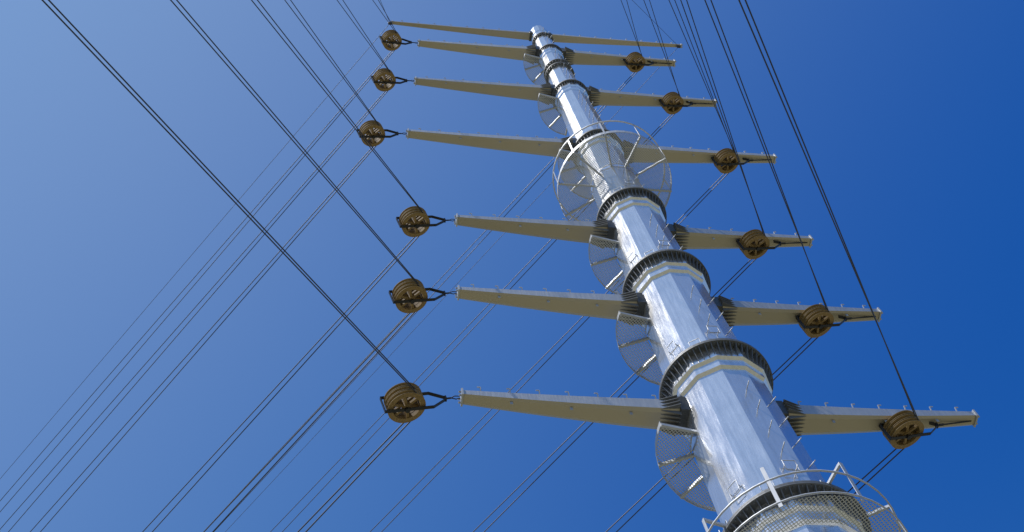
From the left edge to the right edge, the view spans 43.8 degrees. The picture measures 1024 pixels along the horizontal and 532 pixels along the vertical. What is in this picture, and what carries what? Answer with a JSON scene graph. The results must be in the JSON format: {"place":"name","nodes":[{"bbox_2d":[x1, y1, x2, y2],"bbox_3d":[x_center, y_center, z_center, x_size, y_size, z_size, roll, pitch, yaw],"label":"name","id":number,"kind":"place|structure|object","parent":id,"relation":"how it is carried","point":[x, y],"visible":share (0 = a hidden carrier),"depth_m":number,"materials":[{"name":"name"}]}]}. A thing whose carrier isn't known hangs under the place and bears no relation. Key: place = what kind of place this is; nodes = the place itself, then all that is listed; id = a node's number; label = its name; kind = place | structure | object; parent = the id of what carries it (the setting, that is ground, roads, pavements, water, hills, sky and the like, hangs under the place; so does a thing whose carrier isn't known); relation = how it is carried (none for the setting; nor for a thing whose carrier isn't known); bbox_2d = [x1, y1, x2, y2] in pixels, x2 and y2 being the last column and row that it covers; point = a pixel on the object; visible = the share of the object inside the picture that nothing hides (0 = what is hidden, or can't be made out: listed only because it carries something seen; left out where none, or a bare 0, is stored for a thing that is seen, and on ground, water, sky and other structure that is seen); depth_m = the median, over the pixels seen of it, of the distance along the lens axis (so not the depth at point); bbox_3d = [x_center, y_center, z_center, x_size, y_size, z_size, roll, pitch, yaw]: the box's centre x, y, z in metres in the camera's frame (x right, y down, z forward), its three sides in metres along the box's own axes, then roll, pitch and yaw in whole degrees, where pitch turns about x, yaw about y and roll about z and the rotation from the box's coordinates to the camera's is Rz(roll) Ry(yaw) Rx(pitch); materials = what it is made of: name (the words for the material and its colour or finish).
{"place":"outdoors","nodes":[
{"label":"outdoors","id":0,"kind":"place"},
{"bbox_2d":[0,0,680,531],"bbox_3d":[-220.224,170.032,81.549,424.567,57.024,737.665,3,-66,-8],"label":"earth wires","id":1,"kind":"object","parent":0,"point":[426,316],"visible":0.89,"depth_m":59.92,"materials":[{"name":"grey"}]},
{"bbox_2d":[357,129,406,138],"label":"pulley bracket","id":2,"kind":"object","parent":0,"point":[391,131],"visible":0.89,"depth_m":41.47,"materials":[{"name":"black metal"}]},
{"bbox_2d":[379,36,417,44],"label":"pulley bracket","id":3,"kind":"object","parent":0,"point":[409,42],"visible":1,"depth_m":52.60,"materials":[{"name":"black metal"}]},
{"bbox_2d":[380,392,459,413],"bbox_3d":[-1.864,2.790,25.949,1.657,0.693,0.208,3,-66,-8],"label":"pulley bracket","id":4,"kind":"object","parent":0,"point":[408,410],"visible":0.81,"depth_m":25.88,"materials":[{"name":"black metal"}]},
{"bbox_2d":[389,288,456,303],"bbox_3d":[-2.133,0.726,30.614,1.657,0.694,0.209,3,-66,-8],"label":"pulley bracket","id":5,"kind":"object","parent":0,"point":[413,301],"visible":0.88,"depth_m":30.54,"materials":[{"name":"black metal"}]},
{"bbox_2d":[0,0,918,531],"bbox_3d":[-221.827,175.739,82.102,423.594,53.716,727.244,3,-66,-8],"label":"power lines","id":6,"kind":"object","parent":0,"point":[396,258],"visible":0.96,"depth_m":33.55,"materials":[{"name":"grey metal"}]},
{"bbox_2d":[373,68,395,91],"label":"block sheaves","id":7,"kind":"object","parent":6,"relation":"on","point":[386,74],"visible":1,"depth_m":47.23,"materials":[{"name":"brown metal"}]},
{"bbox_2d":[381,30,401,50],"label":"block sheaves","id":8,"kind":"object","parent":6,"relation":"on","point":[390,35],"visible":1,"depth_m":52.51,"materials":[{"name":"brown metal"}]},
{"bbox_2d":[392,278,427,312],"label":"block sheaves","id":9,"kind":"object","parent":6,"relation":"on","point":[408,289],"visible":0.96,"depth_m":30.43,"materials":[{"name":"brown metal"}]},
{"bbox_2d":[417,39,522,50],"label":"arm fittings","id":10,"kind":"object","parent":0,"point":[418,44],"visible":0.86,"depth_m":53.14,"materials":[{"name":"grey metal"}]},
{"bbox_2d":[414,76,536,89],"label":"arm fittings","id":11,"kind":"object","parent":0,"point":[415,77],"visible":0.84,"depth_m":47.75,"materials":[{"name":"grey metal"}]},
{"bbox_2d":[406,128,556,145],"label":"arm fittings","id":12,"kind":"object","parent":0,"point":[407,135],"visible":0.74,"depth_m":41.91,"materials":[{"name":"grey metal"}]},
{"bbox_2d":[0,0,1023,531],"label":"sky","id":13,"kind":"structure","parent":0,"point":[908,115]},
{"bbox_2d":[454,213,588,230],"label":"arm fittings","id":14,"kind":"object","parent":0,"point":[456,221],"visible":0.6,"depth_m":35.30,"materials":[{"name":"grey metal"}]},
{"bbox_2d":[525,44,535,64],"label":"arm fins","id":15,"kind":"object","parent":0,"point":[533,46],"visible":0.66,"depth_m":53.17,"materials":[{"name":"black metal"}]},
{"bbox_2d":[455,284,617,306],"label":"arm fittings","id":16,"kind":"object","parent":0,"point":[458,292],"visible":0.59,"depth_m":30.98,"materials":[{"name":"grey metal"}]},
{"bbox_2d":[549,84,555,103],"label":"arm bracket","id":17,"kind":"object","parent":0,"point":[553,86],"visible":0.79,"depth_m":47.96,"materials":[{"name":"black metal"}]},
{"bbox_2d":[458,386,655,414],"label":"arm fittings","id":18,"kind":"object","parent":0,"point":[461,395],"visible":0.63,"depth_m":26.28,"materials":[{"name":"grey metal"}]},
{"bbox_2d":[606,220,614,247],"bbox_3d":[2.700,-0.897,35.584,0.200,0.530,0.610,3,-66,-8],"label":"arm bracket","id":19,"kind":"object","parent":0,"point":[611,229],"visible":0.57,"depth_m":35.33,"materials":[{"name":"grey metal"}]},
{"bbox_2d":[557,130,671,220],"bbox_3d":[3.164,-2.446,39.267,3.560,0.225,3.558,3,-66,-8],"label":"platform frame","id":20,"kind":"object","parent":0,"point":[610,164],"visible":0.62,"depth_m":38.92,"materials":[{"name":"grey metal"}]},
{"bbox_2d":[623,59,671,65],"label":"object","id":21,"kind":"object","parent":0,"point":[637,64],"visible":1,"depth_m":53.80,"materials":[{"name":"black metal"}]},
{"bbox_2d":[666,224,676,237],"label":"arm bracket","id":22,"kind":"object","parent":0,"point":[672,229],"visible":0.21,"depth_m":35.56,"materials":[{"name":"grey metal"}]},
{"bbox_2d":[659,99,710,107],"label":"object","id":23,"kind":"object","parent":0,"point":[690,103],"visible":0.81,"depth_m":48.54,"materials":[{"name":"black metal"}]},
{"bbox_2d":[531,25,864,531],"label":"utility pole","id":24,"kind":"object","parent":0,"point":[734,437],"visible":0.76,"depth_m":26.97,"materials":[{"name":"silver metal"}]},
{"bbox_2d":[635,293,645,324],"bbox_3d":[3.096,1.042,31.232,0.200,0.530,0.610,3,-66,-8],"label":"arm bracket","id":25,"kind":"object","parent":24,"relation":"attached to","point":[641,302],"visible":0.64,"depth_m":30.98,"materials":[{"name":"grey metal"}]},
{"bbox_2d":[676,396,690,434],"bbox_3d":[3.521,3.119,26.570,0.200,0.530,0.610,3,-66,-8],"label":"arm bracket","id":26,"kind":"object","parent":24,"relation":"attached to","point":[685,409],"visible":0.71,"depth_m":26.33,"materials":[{"name":"grey metal"}]},
{"bbox_2d":[711,297,722,313],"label":"arm bracket","id":27,"kind":"object","parent":24,"relation":"attached to","point":[716,300],"visible":0.21,"depth_m":31.26,"materials":[{"name":"grey metal"}]},
{"bbox_2d":[776,401,788,419],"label":"arm bracket","id":28,"kind":"object","parent":24,"relation":"attached to","point":[783,409],"visible":0.21,"depth_m":26.68,"materials":[{"name":"grey metal"}]},
{"bbox_2d":[634,143,776,163],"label":"arm fittings","id":29,"kind":"object","parent":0,"point":[744,152],"visible":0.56,"depth_m":43.47,"materials":[{"name":"grey metal"}]},
{"bbox_2d":[686,225,813,247],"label":"arm fittings","id":30,"kind":"object","parent":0,"point":[810,236],"visible":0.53,"depth_m":36.60,"materials":[{"name":"grey metal"}]},
{"bbox_2d":[736,239,807,250],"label":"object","id":31,"kind":"object","parent":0,"point":[779,243],"visible":0.73,"depth_m":35.89,"materials":[{"name":"black metal"}]},
{"bbox_2d":[783,399,805,435],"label":"arm fins","id":32,"kind":"object","parent":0,"point":[791,407],"visible":0.54,"depth_m":26.66,"materials":[{"name":"grey metal"}]},
{"bbox_2d":[731,298,882,321],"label":"arm fittings","id":33,"kind":"object","parent":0,"point":[878,308],"visible":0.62,"depth_m":32.28,"materials":[{"name":"grey metal"}]},
{"bbox_2d":[798,401,979,426],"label":"arm fittings","id":34,"kind":"object","parent":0,"point":[937,420],"visible":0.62,"depth_m":27.65,"materials":[{"name":"grey metal"}]},
{"label":"ground","id":35,"kind":"structure","parent":0,"visible":0},
{"bbox_2d":[532,32,871,531],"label":"flange bolts","id":36,"kind":"object","parent":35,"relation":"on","point":[743,512],"visible":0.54,"depth_m":27.36,"materials":[{"name":"black metal"}]},
{"bbox_2d":[393,21,529,39],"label":"arm","id":37,"kind":"object","parent":36,"relation":"attached to","point":[523,35],"visible":1,"depth_m":56.10},
{"bbox_2d":[419,40,535,60],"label":"arm","id":38,"kind":"object","parent":36,"relation":"attached to","point":[514,52],"visible":0.95,"depth_m":53.10},
{"bbox_2d":[416,77,550,100],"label":"arm","id":39,"kind":"object","parent":36,"relation":"attached to","point":[525,91],"visible":0.97,"depth_m":47.77},
{"bbox_2d":[371,76,414,83],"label":"pulley bracket","id":40,"kind":"object","parent":39,"relation":"hanging from","point":[404,81],"visible":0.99,"depth_m":47.34,"materials":[{"name":"black metal"}]},
{"bbox_2d":[540,83,551,104],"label":"arm fins","id":41,"kind":"object","parent":39,"relation":"attached to","point":[547,85],"visible":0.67,"depth_m":47.86,"materials":[{"name":"black metal"}]},
{"bbox_2d":[409,129,571,157],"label":"arm","id":42,"kind":"object","parent":36,"relation":"attached to","point":[530,145],"visible":0.91,"depth_m":41.88},
{"bbox_2d":[359,120,384,146],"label":"block sheaves","id":43,"kind":"object","parent":42,"relation":"hanging from","point":[366,128],"visible":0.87,"depth_m":41.34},
{"bbox_2d":[559,136,572,161],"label":"arm fins","id":44,"kind":"object","parent":42,"relation":"attached to","point":[565,139],"visible":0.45,"depth_m":41.97,"materials":[{"name":"black metal"}]},
{"bbox_2d":[458,215,607,243],"bbox_3d":[0.646,-1.054,35.403,4.333,0.696,0.560,3,-66,-8],"label":"arm","id":45,"kind":"object","parent":36,"relation":"attached to","point":[580,231],"visible":0.94,"depth_m":35.27},
{"bbox_2d":[399,206,429,236],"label":"block sheaves","id":46,"kind":"object","parent":45,"relation":"hanging from","point":[412,215],"visible":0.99,"depth_m":34.79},
{"bbox_2d":[396,215,455,227],"bbox_3d":[-2.357,-1.203,34.966,1.657,0.697,0.209,3,-66,-8],"label":"pulley bracket","id":47,"kind":"object","parent":45,"relation":"hanging from","point":[444,220],"visible":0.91,"depth_m":34.88,"materials":[{"name":"black metal"}]},
{"bbox_2d":[592,218,608,248],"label":"arm fins","id":48,"kind":"object","parent":45,"relation":"attached to","point":[602,222],"visible":0.56,"depth_m":35.32,"materials":[{"name":"black metal"}]},
{"bbox_2d":[523,53,543,83],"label":"platform frame","id":49,"kind":"object","parent":36,"relation":"attached to","point":[535,79],"visible":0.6,"depth_m":52.68,"materials":[{"name":"grey metal"}]},
{"bbox_2d":[524,56,545,84],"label":"platform grating","id":50,"kind":"object","parent":49,"relation":"on","point":[537,72],"visible":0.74,"depth_m":52.82,"materials":[{"name":"grey metal"}]},
{"bbox_2d":[535,46,539,62],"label":"arm bracket","id":51,"kind":"object","parent":36,"relation":"attached to","point":[537,48],"visible":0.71,"depth_m":53.19,"materials":[{"name":"black metal"}]},
{"bbox_2d":[459,287,636,320],"bbox_3d":[0.957,0.876,31.048,4.505,0.714,0.560,3,-66,-8],"label":"arm","id":52,"kind":"object","parent":36,"relation":"attached to","point":[584,304],"visible":0.95,"depth_m":30.91},
{"bbox_2d":[619,291,638,325],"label":"arm fins","id":53,"kind":"object","parent":52,"relation":"attached to","point":[631,296],"visible":0.66,"depth_m":30.97,"materials":[{"name":"grey metal"}]},
{"bbox_2d":[538,93,566,135],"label":"platform frame","id":54,"kind":"object","parent":36,"relation":"attached to","point":[557,118],"visible":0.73,"depth_m":47.40,"materials":[{"name":"grey metal"}]},
{"bbox_2d":[538,95,565,133],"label":"platform grating","id":55,"kind":"object","parent":54,"relation":"on","point":[542,108],"visible":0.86,"depth_m":47.53,"materials":[{"name":"grey metal"}]},
{"bbox_2d":[463,390,679,429],"bbox_3d":[1.304,2.945,26.384,4.660,0.731,0.560,3,-66,-8],"label":"arm","id":56,"kind":"object","parent":36,"relation":"attached to","point":[647,413],"visible":0.98,"depth_m":26.25},
{"bbox_2d":[384,382,425,422],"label":"block sheaves","id":57,"kind":"object","parent":56,"relation":"hanging from","point":[396,396],"visible":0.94,"depth_m":25.77,"materials":[{"name":"brown metal"}]},
{"bbox_2d":[658,395,681,435],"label":"arm fins","id":58,"kind":"object","parent":56,"relation":"attached to","point":[672,402],"visible":0.68,"depth_m":26.29,"materials":[{"name":"grey metal"}]},
{"bbox_2d":[557,148,593,199],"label":"platform frame","id":59,"kind":"object","parent":36,"relation":"attached to","point":[566,151],"visible":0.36,"depth_m":41.51,"materials":[{"name":"grey metal"}]},
{"bbox_2d":[558,151,591,198],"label":"platform grating","id":60,"kind":"object","parent":59,"relation":"on","point":[577,159],"visible":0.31,"depth_m":41.65,"materials":[{"name":"grey metal"}]},
{"bbox_2d":[588,235,622,293],"bbox_3d":[2.810,0.012,35.042,1.143,0.185,2.343,-31,-66,8],"label":"platform frame","id":61,"kind":"object","parent":36,"relation":"attached to","point":[607,260],"visible":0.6,"depth_m":34.85,"materials":[{"name":"grey metal"}]},
{"bbox_2d":[589,238,624,293],"bbox_3d":[2.750,0.052,35.045,0.980,0.001,2.294,-31,-66,8],"label":"platform grating","id":62,"kind":"object","parent":61,"relation":"on","point":[606,264],"visible":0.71,"depth_m":34.99,"materials":[{"name":"grey metal"}]},
{"bbox_2d":[552,120,669,220],"bbox_3d":[3.111,-2.657,39.737,3.600,1.090,3.600,3,-66,-8],"label":"guard railing","id":63,"kind":"object","parent":36,"relation":"attached to","point":[568,141],"visible":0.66,"depth_m":39.62,"materials":[{"name":"grey metal"}]},
{"bbox_2d":[558,132,670,221],"bbox_3d":[3.169,-2.435,39.243,3.536,0.001,3.538,3,-66,-8],"label":"platform grating","id":64,"kind":"object","parent":63,"relation":"attached to","point":[582,173],"visible":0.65,"depth_m":38.97,"materials":[{"name":"grey metal"}]},
{"bbox_2d":[552,34,680,46],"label":"arm","id":65,"kind":"object","parent":36,"relation":"attached to","point":[560,38],"visible":0.9,"depth_m":56.88},
{"bbox_2d":[566,50,673,66],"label":"arm","id":66,"kind":"object","parent":36,"relation":"attached to","point":[583,58],"visible":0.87,"depth_m":53.74},
{"bbox_2d":[565,47,574,64],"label":"arm fins","id":67,"kind":"object","parent":66,"relation":"attached to","point":[568,49],"visible":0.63,"depth_m":53.37,"materials":[{"name":"black metal"}]},
{"bbox_2d":[625,52,644,71],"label":"block sheaves","id":68,"kind":"object","parent":66,"relation":"attached to","point":[636,57],"visible":1,"depth_m":53.70,"materials":[{"name":"brown metal"}]},
{"bbox_2d":[615,311,659,384],"bbox_3d":[3.229,1.995,30.712,1.173,0.185,2.478,-31,-66,8],"label":"platform frame","id":69,"kind":"object","parent":36,"relation":"attached to","point":[646,364],"visible":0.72,"depth_m":30.52,"materials":[{"name":"grey metal"}]},
{"bbox_2d":[617,315,662,383],"bbox_3d":[3.169,2.035,30.715,1.009,0.001,2.429,-31,-66,8],"label":"platform grating","id":70,"kind":"object","parent":69,"relation":"on","point":[637,348],"visible":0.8,"depth_m":30.68,"materials":[{"name":"grey metal"}]},
{"bbox_2d":[590,89,714,106],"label":"arm","id":71,"kind":"object","parent":36,"relation":"attached to","point":[608,98],"visible":0.81,"depth_m":48.46},
{"bbox_2d":[589,85,599,106],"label":"arm fins","id":72,"kind":"object","parent":71,"relation":"attached to","point":[593,89],"visible":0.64,"depth_m":48.09,"materials":[{"name":"black metal"}]},
{"bbox_2d":[661,92,683,114],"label":"block sheaves","id":73,"kind":"object","parent":71,"relation":"attached to","point":[672,98],"visible":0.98,"depth_m":48.45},
{"bbox_2d":[543,27,822,531],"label":"step handles","id":74,"kind":"object","parent":36,"relation":"attached to","point":[663,240],"visible":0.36,"depth_m":28.37,"materials":[{"name":"silver metal"}]},
{"bbox_2d":[655,421,715,511],"bbox_3d":[3.678,4.119,26.075,1.204,0.185,2.622,-31,-66,8],"label":"platform frame","id":75,"kind":"object","parent":36,"relation":"attached to","point":[695,483],"visible":0.68,"depth_m":25.88,"materials":[{"name":"grey metal"}]},
{"bbox_2d":[657,427,714,509],"bbox_3d":[3.618,4.159,26.078,1.041,0.001,2.574,-31,-66,8],"label":"platform grating","id":76,"kind":"object","parent":75,"relation":"on","point":[681,466],"visible":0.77,"depth_m":26.05,"materials":[{"name":"grey metal"}]},
{"bbox_2d":[624,144,774,162],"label":"arm","id":77,"kind":"object","parent":36,"relation":"attached to","point":[677,155],"visible":0.69,"depth_m":42.73},
{"bbox_2d":[623,140,635,163],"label":"arm fins","id":78,"kind":"object","parent":77,"relation":"attached to","point":[626,144],"visible":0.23,"depth_m":42.24,"materials":[{"name":"black metal"}]},
{"bbox_2d":[713,148,738,173],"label":"block sheaves","id":79,"kind":"object","parent":77,"relation":"attached to","point":[726,155],"visible":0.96,"depth_m":42.72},
{"bbox_2d":[711,157,771,165],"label":"pulley bracket","id":80,"kind":"object","parent":77,"relation":"attached to","point":[730,164],"visible":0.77,"depth_m":42.81,"materials":[{"name":"black metal"}]},
{"bbox_2d":[675,227,810,248],"bbox_3d":[6.455,-0.731,36.196,4.333,0.696,0.560,3,-66,-8],"label":"arm","id":81,"kind":"object","parent":36,"relation":"attached to","point":[697,238],"visible":0.73,"depth_m":35.92},
{"bbox_2d":[673,223,688,250],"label":"arm fins","id":82,"kind":"object","parent":81,"relation":"attached to","point":[678,228],"visible":0.49,"depth_m":35.60,"materials":[{"name":"black metal"}]},
{"bbox_2d":[739,229,769,258],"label":"block sheaves","id":83,"kind":"object","parent":81,"relation":"hanging from","point":[749,239],"visible":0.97,"depth_m":35.79,"materials":[{"name":"brown metal"}]},
{"bbox_2d":[722,300,879,325],"bbox_3d":[7.111,1.218,31.887,4.505,0.714,0.560,3,-66,-8],"label":"arm","id":84,"kind":"object","parent":36,"relation":"attached to","point":[746,314],"visible":0.7,"depth_m":31.62},
{"bbox_2d":[718,295,737,326],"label":"arm fins","id":85,"kind":"object","parent":84,"relation":"attached to","point":[724,301],"visible":0.48,"depth_m":31.29,"materials":[{"name":"grey metal"}]},
{"bbox_2d":[798,304,833,337],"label":"block sheaves","id":86,"kind":"object","parent":84,"relation":"hanging from","point":[816,314],"visible":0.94,"depth_m":31.53,"materials":[{"name":"brown metal"}]},
{"bbox_2d":[795,315,875,328],"bbox_3d":[8.150,1.373,31.801,2.237,0.799,0.210,3,-66,-8],"label":"pulley bracket","id":87,"kind":"object","parent":84,"relation":"hanging from","point":[820,326],"visible":0.77,"depth_m":31.62,"materials":[{"name":"black metal"}]},
{"bbox_2d":[702,462,907,531],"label":"guard railing","id":88,"kind":"object","parent":36,"relation":"attached to","point":[767,481],"visible":0.94,"depth_m":21.61,"materials":[{"name":"grey"}]},
{"bbox_2d":[740,495,904,531],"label":"platform grating","id":89,"kind":"object","parent":88,"relation":"on","point":[825,515],"visible":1,"depth_m":21.14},
{"bbox_2d":[784,404,975,434],"bbox_3d":[7.799,3.306,27.270,4.660,0.731,0.560,3,-66,-8],"label":"arm","id":90,"kind":"object","parent":36,"relation":"attached to","point":[817,420],"visible":0.77,"depth_m":27.01},
{"bbox_2d":[882,410,923,448],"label":"block sheaves","id":91,"kind":"object","parent":90,"relation":"hanging from","point":[903,422],"visible":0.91,"depth_m":26.95,"materials":[{"name":"brown metal"}]},
{"bbox_2d":[879,420,971,439],"bbox_3d":[8.909,3.488,27.221,2.239,0.785,0.208,3,-66,-8],"label":"pulley bracket","id":92,"kind":"object","parent":90,"relation":"hanging from","point":[935,424],"visible":0.77,"depth_m":27.03,"materials":[{"name":"black metal"}]}
]}

